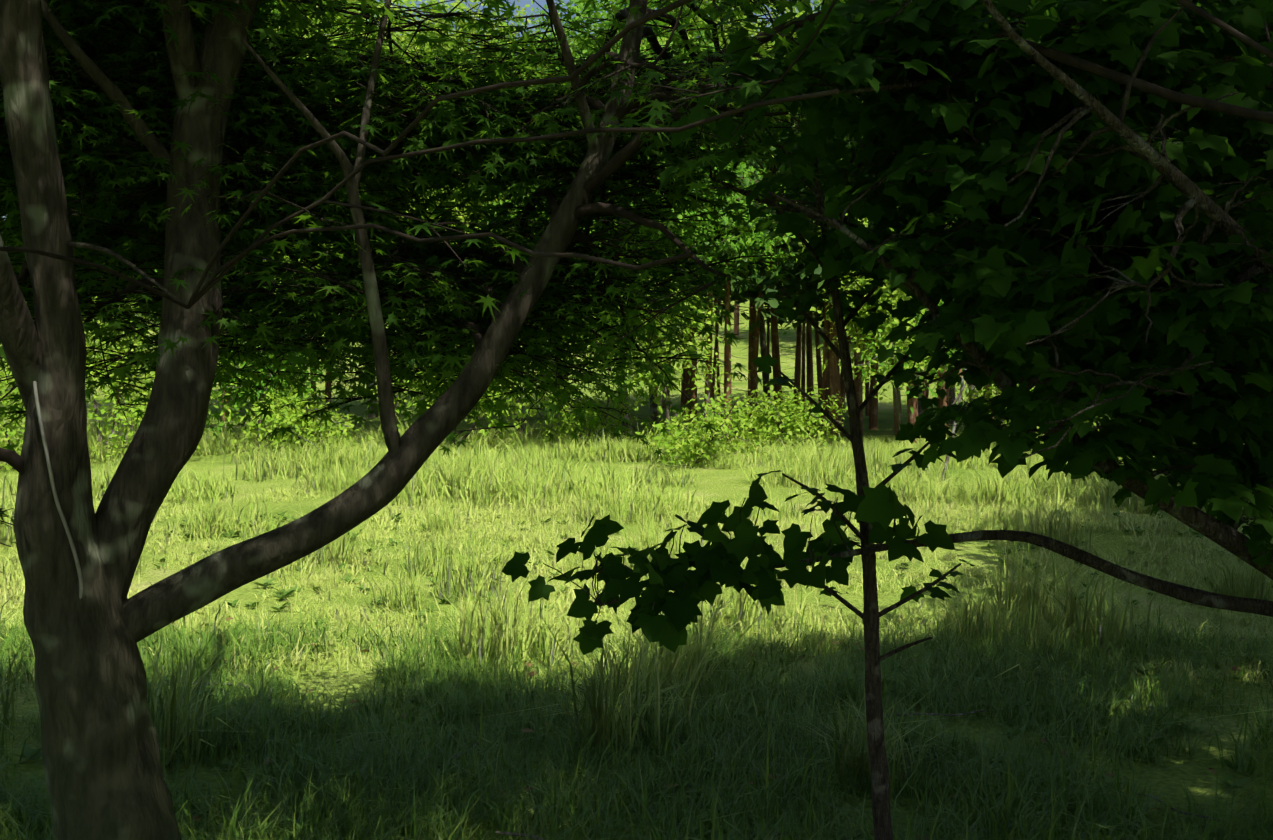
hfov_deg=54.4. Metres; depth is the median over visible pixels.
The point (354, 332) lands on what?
maple tree sprays
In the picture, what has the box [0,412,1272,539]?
grass
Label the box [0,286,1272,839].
meadow
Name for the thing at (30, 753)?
meadow weeds
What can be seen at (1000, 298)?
broadleaf tree sprays
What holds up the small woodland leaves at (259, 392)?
on the meadow
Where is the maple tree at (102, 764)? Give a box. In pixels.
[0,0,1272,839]
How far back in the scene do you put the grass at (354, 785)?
4.79 m
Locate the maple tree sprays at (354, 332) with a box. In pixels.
[0,0,890,573]
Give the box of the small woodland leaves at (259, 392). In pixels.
[206,277,1096,438]
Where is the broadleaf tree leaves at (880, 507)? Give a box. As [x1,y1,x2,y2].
[502,475,954,654]
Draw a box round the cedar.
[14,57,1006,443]
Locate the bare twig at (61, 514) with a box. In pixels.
[33,381,82,598]
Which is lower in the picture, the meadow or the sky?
the meadow
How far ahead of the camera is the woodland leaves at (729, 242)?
21.03 m
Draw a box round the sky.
[1,0,821,259]
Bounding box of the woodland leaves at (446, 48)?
[258,0,1039,332]
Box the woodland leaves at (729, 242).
[9,0,920,369]
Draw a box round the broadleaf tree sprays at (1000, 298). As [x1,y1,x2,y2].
[658,0,1272,587]
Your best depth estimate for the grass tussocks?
6.33 m
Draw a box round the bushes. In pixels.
[0,245,1110,475]
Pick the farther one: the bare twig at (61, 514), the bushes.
the bushes
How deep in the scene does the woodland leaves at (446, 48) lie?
20.90 m
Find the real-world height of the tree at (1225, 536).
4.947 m
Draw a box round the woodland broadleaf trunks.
[0,0,1140,482]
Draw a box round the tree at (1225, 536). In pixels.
[543,0,1272,618]
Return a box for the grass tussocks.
[0,479,1272,796]
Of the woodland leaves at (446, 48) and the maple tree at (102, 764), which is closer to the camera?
the maple tree at (102, 764)
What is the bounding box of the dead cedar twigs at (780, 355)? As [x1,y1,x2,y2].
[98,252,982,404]
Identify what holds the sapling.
on the meadow
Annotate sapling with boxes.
[752,157,975,839]
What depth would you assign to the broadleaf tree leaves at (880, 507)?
3.26 m
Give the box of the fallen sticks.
[166,680,1220,839]
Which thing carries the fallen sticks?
on the meadow
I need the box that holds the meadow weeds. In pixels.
[2,509,1272,837]
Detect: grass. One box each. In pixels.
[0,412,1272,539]
[0,585,1272,839]

